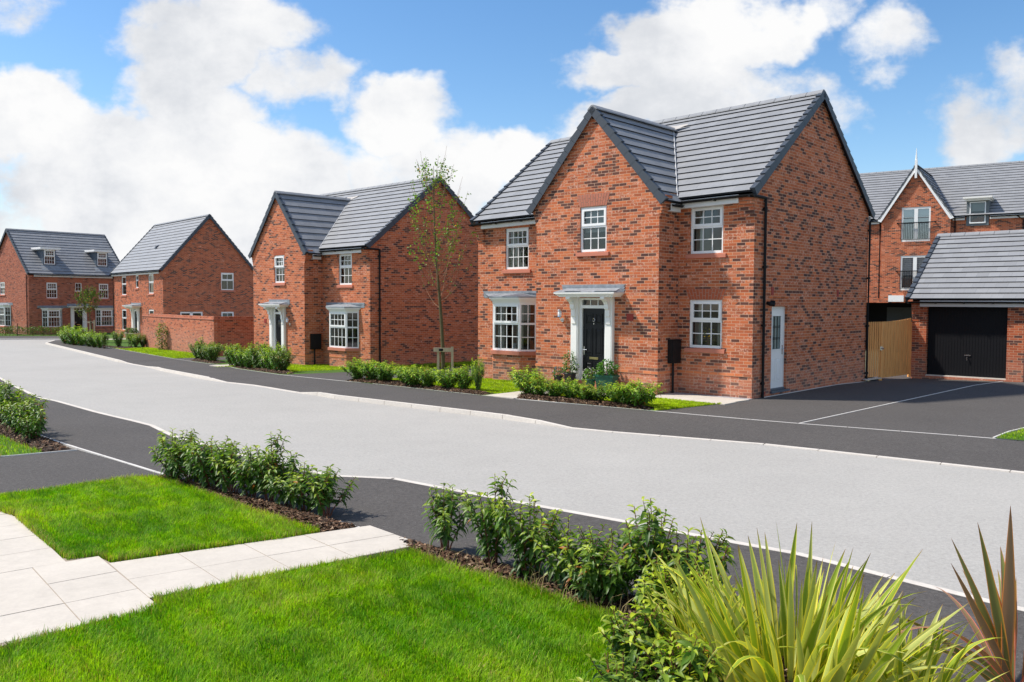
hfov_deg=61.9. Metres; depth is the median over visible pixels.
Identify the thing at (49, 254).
dormer window
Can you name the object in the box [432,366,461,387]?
laurel shrub
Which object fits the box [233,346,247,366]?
laurel shrub
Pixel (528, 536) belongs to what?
laurel shrub
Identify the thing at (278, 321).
door
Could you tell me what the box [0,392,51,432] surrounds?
laurel shrub
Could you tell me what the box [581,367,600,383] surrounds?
flowering plant
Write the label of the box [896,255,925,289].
french window
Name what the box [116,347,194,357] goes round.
grass
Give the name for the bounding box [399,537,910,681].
bark mulch
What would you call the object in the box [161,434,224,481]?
laurel shrub
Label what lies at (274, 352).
laurel shrub
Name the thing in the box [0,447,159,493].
driveway
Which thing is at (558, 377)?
plant pot
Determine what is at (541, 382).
laurel shrub
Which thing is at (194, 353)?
laurel shrub
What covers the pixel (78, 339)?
laurel shrub
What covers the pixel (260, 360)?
laurel shrub
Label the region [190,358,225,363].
bark mulch
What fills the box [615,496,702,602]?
laurel shrub
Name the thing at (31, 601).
path
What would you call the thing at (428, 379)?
laurel shrub
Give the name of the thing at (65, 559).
path bed
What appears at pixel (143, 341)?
laurel shrub
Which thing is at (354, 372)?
laurel shrub
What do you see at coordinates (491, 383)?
grass
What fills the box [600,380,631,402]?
laurel shrub
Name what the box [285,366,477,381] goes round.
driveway
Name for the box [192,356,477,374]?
lawn
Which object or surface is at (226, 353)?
laurel shrub
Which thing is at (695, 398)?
path
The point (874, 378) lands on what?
path
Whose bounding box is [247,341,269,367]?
laurel shrub
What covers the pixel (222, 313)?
window
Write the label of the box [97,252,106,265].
dormer window
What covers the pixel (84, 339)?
laurel shrub
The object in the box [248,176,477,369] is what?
detached house
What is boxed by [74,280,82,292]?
window
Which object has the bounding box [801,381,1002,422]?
edging strip
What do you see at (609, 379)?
plant trough
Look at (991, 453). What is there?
footpath
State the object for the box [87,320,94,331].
tree stake
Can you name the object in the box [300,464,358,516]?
laurel shrub
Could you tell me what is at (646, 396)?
laurel shrub
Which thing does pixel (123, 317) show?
window
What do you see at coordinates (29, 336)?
footpath
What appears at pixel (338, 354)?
bay window
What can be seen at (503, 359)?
bay window
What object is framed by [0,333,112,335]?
lawn
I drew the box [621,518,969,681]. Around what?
striped flax
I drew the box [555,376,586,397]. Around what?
laurel shrub
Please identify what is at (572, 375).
plant pot
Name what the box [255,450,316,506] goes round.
laurel shrub
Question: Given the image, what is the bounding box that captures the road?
[0,340,1023,606]
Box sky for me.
[0,0,1023,274]
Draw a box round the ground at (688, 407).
[14,349,883,646]
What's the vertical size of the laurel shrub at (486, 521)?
0.876 m
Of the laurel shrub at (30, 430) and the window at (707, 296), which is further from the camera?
the window at (707, 296)
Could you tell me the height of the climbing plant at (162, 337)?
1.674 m
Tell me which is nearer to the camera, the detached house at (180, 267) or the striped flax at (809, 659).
the striped flax at (809, 659)
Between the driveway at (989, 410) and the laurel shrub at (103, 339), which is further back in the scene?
the laurel shrub at (103, 339)
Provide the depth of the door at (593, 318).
22.46 m
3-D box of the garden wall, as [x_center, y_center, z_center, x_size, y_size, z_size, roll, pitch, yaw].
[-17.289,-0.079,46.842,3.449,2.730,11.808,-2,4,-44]
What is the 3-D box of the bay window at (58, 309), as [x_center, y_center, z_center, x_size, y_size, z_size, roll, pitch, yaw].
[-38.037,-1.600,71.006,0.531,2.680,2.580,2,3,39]
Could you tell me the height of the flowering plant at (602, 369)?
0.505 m
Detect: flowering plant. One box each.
[129,328,139,332]
[552,366,564,376]
[561,350,579,373]
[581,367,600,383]
[596,359,620,375]
[703,327,716,344]
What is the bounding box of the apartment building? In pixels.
[859,148,1023,348]
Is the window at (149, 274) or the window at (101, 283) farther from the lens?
the window at (101, 283)
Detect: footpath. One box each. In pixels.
[0,336,58,337]
[0,379,1023,681]
[48,340,1023,470]
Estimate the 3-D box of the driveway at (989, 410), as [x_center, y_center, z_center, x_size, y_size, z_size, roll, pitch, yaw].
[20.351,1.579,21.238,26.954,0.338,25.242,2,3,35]
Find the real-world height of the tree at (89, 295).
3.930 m
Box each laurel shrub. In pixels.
[0,379,32,425]
[0,382,19,420]
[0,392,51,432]
[7,398,49,438]
[56,331,66,343]
[60,325,79,343]
[63,327,79,344]
[68,326,93,345]
[78,331,95,346]
[85,332,98,346]
[92,331,106,347]
[99,332,108,348]
[111,330,124,346]
[126,332,132,346]
[129,334,140,346]
[136,333,146,346]
[148,428,198,478]
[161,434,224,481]
[178,436,239,487]
[188,340,205,358]
[195,337,209,358]
[199,342,221,359]
[205,342,224,360]
[207,442,256,492]
[219,343,239,364]
[225,343,245,365]
[225,446,278,496]
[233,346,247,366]
[235,348,255,367]
[238,429,291,501]
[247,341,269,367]
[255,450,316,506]
[257,342,272,368]
[261,348,276,369]
[265,342,291,369]
[268,350,296,370]
[272,461,342,511]
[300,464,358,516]
[339,357,373,379]
[355,360,388,378]
[369,361,399,380]
[390,366,418,381]
[394,363,433,384]
[410,368,442,385]
[422,483,473,551]
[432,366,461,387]
[447,364,476,388]
[455,471,516,563]
[471,354,485,389]
[492,492,566,582]
[508,364,546,392]
[521,374,556,394]
[533,379,569,396]
[533,515,617,589]
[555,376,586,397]
[557,537,614,600]
[569,524,646,604]
[569,648,656,681]
[570,384,603,399]
[581,382,615,400]
[591,598,680,680]
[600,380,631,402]
[615,377,665,405]
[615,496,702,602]
[616,382,644,403]
[632,565,677,636]
[638,627,729,681]
[642,526,737,593]
[673,560,740,607]
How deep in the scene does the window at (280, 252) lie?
36.08 m
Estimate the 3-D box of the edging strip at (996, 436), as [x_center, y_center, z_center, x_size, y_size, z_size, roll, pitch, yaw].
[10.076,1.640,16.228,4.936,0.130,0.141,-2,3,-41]
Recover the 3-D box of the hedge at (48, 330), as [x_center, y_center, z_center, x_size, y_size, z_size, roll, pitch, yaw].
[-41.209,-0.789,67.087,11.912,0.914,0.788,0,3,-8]
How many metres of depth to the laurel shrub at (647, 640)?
5.18 m
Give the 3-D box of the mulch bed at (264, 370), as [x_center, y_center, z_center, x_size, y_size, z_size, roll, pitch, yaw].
[-9.354,1.028,32.183,1.087,0.225,7.324,-1,3,-33]
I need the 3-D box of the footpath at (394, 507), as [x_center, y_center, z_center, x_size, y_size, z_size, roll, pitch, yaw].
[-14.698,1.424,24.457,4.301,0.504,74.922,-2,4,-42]
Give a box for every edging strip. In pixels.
[0,449,76,456]
[41,435,481,558]
[108,347,1023,440]
[676,392,749,399]
[764,381,866,397]
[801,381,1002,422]
[993,427,1023,437]
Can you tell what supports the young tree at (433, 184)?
on the lawn at (529, 399)
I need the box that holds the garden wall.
[142,313,253,355]
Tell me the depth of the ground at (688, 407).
32.83 m
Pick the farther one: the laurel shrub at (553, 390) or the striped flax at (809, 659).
the laurel shrub at (553, 390)
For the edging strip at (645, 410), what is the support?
on the footpath at (991, 453)
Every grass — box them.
[0,472,319,562]
[0,544,626,681]
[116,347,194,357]
[216,364,347,372]
[387,360,477,368]
[392,376,518,393]
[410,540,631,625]
[547,392,721,410]
[998,427,1023,438]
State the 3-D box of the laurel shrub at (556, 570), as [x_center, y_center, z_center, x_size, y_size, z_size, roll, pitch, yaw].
[0.530,1.729,6.912,0.703,0.636,0.533,1,3,11]
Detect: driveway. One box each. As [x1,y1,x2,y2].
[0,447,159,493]
[176,357,225,360]
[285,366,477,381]
[657,369,1023,440]
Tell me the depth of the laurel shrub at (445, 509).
7.98 m
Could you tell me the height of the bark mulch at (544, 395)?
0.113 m
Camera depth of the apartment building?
51.06 m
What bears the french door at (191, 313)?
in the detached house at (180, 267)
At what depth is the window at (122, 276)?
65.55 m
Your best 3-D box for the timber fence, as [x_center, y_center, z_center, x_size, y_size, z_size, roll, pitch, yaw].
[12.194,0.248,27.123,2.341,1.926,0.127,-2,4,-43]
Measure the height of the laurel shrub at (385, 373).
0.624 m
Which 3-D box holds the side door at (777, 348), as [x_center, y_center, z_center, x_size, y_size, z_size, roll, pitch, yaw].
[6.649,0.187,21.476,0.105,1.988,0.768,3,4,42]
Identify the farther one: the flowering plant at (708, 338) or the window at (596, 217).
the window at (596, 217)
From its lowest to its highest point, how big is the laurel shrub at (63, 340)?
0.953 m
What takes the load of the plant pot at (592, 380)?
on the path at (695, 398)
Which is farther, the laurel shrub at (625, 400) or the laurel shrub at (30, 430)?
the laurel shrub at (625, 400)
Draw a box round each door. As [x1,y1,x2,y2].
[74,311,82,330]
[135,311,136,328]
[180,312,202,315]
[275,314,280,350]
[583,308,604,379]
[770,309,783,388]
[927,307,1007,378]
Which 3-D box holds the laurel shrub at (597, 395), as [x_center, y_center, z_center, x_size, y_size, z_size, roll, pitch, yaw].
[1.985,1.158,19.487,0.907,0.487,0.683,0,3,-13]
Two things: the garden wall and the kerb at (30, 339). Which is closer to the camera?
the garden wall
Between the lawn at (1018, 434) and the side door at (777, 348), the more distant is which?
the side door at (777, 348)
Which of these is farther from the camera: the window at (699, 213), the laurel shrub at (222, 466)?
the window at (699, 213)
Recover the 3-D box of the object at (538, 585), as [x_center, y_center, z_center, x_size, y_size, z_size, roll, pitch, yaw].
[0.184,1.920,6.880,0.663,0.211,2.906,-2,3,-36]
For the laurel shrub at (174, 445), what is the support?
on the mulch bed
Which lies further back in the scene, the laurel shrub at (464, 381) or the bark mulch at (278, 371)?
the bark mulch at (278, 371)
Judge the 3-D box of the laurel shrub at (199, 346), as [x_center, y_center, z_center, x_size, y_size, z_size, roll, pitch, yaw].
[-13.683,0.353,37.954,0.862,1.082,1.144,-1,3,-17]
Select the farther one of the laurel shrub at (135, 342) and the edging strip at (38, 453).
the laurel shrub at (135, 342)
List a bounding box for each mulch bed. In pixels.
[61,342,137,348]
[193,359,222,363]
[234,366,290,373]
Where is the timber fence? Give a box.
[878,318,911,380]
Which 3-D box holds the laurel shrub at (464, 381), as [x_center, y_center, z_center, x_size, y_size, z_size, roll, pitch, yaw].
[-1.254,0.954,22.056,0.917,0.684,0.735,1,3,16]
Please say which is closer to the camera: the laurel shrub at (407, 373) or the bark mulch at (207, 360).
the laurel shrub at (407, 373)
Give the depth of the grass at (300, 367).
33.22 m
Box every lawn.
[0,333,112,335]
[0,435,39,455]
[104,336,186,358]
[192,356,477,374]
[361,382,714,410]
[997,431,1023,439]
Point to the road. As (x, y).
(890, 516)
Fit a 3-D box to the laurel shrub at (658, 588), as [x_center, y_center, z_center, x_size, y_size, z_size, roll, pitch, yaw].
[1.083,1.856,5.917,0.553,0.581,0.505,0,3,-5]
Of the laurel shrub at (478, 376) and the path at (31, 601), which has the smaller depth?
the path at (31, 601)
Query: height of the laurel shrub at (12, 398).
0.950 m
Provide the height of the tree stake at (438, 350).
1.120 m
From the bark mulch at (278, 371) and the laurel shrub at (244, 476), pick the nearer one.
the laurel shrub at (244, 476)
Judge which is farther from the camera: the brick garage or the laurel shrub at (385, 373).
the brick garage
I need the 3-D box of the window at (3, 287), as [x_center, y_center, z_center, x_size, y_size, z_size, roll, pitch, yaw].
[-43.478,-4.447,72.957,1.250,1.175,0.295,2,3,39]
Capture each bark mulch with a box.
[0,421,69,451]
[160,474,356,531]
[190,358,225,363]
[229,365,294,373]
[345,377,492,394]
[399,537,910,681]
[517,392,653,409]
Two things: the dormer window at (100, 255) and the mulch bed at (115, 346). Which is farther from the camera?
the dormer window at (100, 255)
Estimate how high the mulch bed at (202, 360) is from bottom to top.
0.090 m
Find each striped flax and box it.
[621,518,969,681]
[622,560,796,665]
[813,592,1008,681]
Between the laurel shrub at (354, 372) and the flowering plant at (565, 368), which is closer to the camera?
the flowering plant at (565, 368)
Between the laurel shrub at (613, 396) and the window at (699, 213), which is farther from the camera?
the window at (699, 213)
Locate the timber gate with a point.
(876, 345)
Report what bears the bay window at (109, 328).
in the detached house at (44, 275)
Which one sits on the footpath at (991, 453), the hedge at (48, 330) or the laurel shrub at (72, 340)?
the laurel shrub at (72, 340)
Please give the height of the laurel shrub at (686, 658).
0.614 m
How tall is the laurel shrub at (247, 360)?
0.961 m
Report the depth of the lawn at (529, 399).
21.36 m
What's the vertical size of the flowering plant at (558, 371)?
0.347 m
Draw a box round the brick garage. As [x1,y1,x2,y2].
[905,230,1023,381]
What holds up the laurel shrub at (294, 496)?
on the mulch bed
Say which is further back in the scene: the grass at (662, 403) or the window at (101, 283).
the window at (101, 283)
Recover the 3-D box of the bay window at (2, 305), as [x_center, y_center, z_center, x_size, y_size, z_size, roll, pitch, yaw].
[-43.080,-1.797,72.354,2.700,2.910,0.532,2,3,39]
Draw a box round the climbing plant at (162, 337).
[155,323,168,349]
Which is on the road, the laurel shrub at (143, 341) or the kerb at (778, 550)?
the kerb at (778, 550)
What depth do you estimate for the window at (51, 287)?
70.99 m
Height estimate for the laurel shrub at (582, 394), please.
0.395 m
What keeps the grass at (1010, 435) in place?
on the lawn at (1018, 434)
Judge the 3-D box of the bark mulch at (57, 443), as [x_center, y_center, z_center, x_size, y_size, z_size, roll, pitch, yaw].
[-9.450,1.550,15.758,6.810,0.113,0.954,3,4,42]
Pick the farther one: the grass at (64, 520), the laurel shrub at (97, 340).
the laurel shrub at (97, 340)
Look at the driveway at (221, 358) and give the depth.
39.37 m
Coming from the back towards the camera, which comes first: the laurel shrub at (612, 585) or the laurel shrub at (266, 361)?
the laurel shrub at (266, 361)
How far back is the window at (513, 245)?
25.48 m
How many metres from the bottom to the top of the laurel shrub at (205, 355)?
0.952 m
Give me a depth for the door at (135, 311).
63.39 m
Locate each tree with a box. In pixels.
[72,284,103,332]
[407,147,480,370]
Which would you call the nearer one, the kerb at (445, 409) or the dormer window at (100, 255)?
the kerb at (445, 409)
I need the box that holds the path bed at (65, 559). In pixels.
[0,537,401,645]
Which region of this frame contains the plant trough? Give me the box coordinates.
[593,374,619,389]
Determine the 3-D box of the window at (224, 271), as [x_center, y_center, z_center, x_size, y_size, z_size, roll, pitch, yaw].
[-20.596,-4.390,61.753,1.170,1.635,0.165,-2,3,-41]
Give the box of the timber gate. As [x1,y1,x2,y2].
[868,322,883,376]
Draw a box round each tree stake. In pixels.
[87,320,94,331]
[433,347,453,373]
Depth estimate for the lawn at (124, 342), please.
55.35 m
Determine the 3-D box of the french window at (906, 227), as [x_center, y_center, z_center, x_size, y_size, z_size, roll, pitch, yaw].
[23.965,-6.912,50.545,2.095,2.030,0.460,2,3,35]
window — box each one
[0,282,4,295]
[0,303,12,333]
[37,306,67,333]
[44,250,54,264]
[45,279,58,299]
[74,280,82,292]
[92,306,113,332]
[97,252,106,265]
[97,280,109,299]
[121,276,126,295]
[121,309,126,330]
[147,274,153,294]
[220,269,235,291]
[221,312,233,315]
[272,248,285,285]
[326,302,364,366]
[336,253,352,287]
[483,291,535,380]
[502,227,530,272]
[576,192,609,256]
[684,289,725,353]
[685,205,726,258]
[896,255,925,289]
[897,206,935,241]
[969,201,985,223]
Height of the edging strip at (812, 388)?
0.182 m
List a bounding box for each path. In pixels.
[0,512,409,646]
[485,388,748,404]
[862,377,881,380]
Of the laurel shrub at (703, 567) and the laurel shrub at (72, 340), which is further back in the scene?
the laurel shrub at (72, 340)
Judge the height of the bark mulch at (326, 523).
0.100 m
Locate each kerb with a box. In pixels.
[0,338,60,339]
[0,377,1023,610]
[45,340,1023,473]
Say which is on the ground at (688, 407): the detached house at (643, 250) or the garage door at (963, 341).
the detached house at (643, 250)
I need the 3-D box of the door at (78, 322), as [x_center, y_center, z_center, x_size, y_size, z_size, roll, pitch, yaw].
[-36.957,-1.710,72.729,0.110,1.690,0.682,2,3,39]
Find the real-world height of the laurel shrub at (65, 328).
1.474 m
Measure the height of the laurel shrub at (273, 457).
0.868 m
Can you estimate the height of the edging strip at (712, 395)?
0.001 m
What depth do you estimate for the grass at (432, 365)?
34.71 m
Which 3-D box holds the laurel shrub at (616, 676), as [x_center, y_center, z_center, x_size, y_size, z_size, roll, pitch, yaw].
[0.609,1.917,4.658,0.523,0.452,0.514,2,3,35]
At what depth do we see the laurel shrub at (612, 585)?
6.50 m
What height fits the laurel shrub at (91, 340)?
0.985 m
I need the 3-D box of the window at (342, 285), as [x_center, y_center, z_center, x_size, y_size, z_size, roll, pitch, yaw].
[-6.606,-2.820,34.195,1.120,1.365,0.295,3,4,45]
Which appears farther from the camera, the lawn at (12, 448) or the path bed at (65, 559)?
the lawn at (12, 448)
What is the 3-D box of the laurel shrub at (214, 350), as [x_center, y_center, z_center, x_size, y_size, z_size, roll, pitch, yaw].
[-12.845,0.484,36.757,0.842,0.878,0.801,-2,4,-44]
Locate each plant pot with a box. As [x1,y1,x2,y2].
[554,375,562,381]
[563,372,575,383]
[586,378,594,387]
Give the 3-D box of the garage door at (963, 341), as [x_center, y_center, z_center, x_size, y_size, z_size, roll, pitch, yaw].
[14.297,0.022,26.845,2.267,2.220,0.095,3,4,42]
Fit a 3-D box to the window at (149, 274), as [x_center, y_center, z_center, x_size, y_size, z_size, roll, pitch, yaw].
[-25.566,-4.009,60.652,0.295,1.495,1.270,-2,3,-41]
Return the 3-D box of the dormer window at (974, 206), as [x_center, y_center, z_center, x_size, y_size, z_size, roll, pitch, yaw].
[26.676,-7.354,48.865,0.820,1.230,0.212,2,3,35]
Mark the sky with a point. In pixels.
(119, 119)
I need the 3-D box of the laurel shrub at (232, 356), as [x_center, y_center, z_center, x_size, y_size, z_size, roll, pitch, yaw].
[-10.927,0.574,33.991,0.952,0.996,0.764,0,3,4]
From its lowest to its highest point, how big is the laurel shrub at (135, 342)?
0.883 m
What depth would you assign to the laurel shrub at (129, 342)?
49.91 m
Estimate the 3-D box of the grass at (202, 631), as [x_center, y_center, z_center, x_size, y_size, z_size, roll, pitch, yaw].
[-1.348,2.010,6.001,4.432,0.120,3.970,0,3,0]
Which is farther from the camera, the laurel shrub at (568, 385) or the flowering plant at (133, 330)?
the flowering plant at (133, 330)
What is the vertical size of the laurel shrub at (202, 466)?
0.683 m
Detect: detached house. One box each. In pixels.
[0,228,119,334]
[109,214,253,336]
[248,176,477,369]
[468,89,874,399]
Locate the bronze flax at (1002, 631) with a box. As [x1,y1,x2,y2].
[856,506,1023,681]
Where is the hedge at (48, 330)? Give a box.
[0,325,63,335]
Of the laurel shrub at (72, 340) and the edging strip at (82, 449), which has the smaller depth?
the edging strip at (82, 449)
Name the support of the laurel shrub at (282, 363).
on the mulch bed at (264, 370)
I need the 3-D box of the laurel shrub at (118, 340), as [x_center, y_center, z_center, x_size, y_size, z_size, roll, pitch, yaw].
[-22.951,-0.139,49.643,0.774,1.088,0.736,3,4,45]
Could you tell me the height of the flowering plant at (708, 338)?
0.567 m

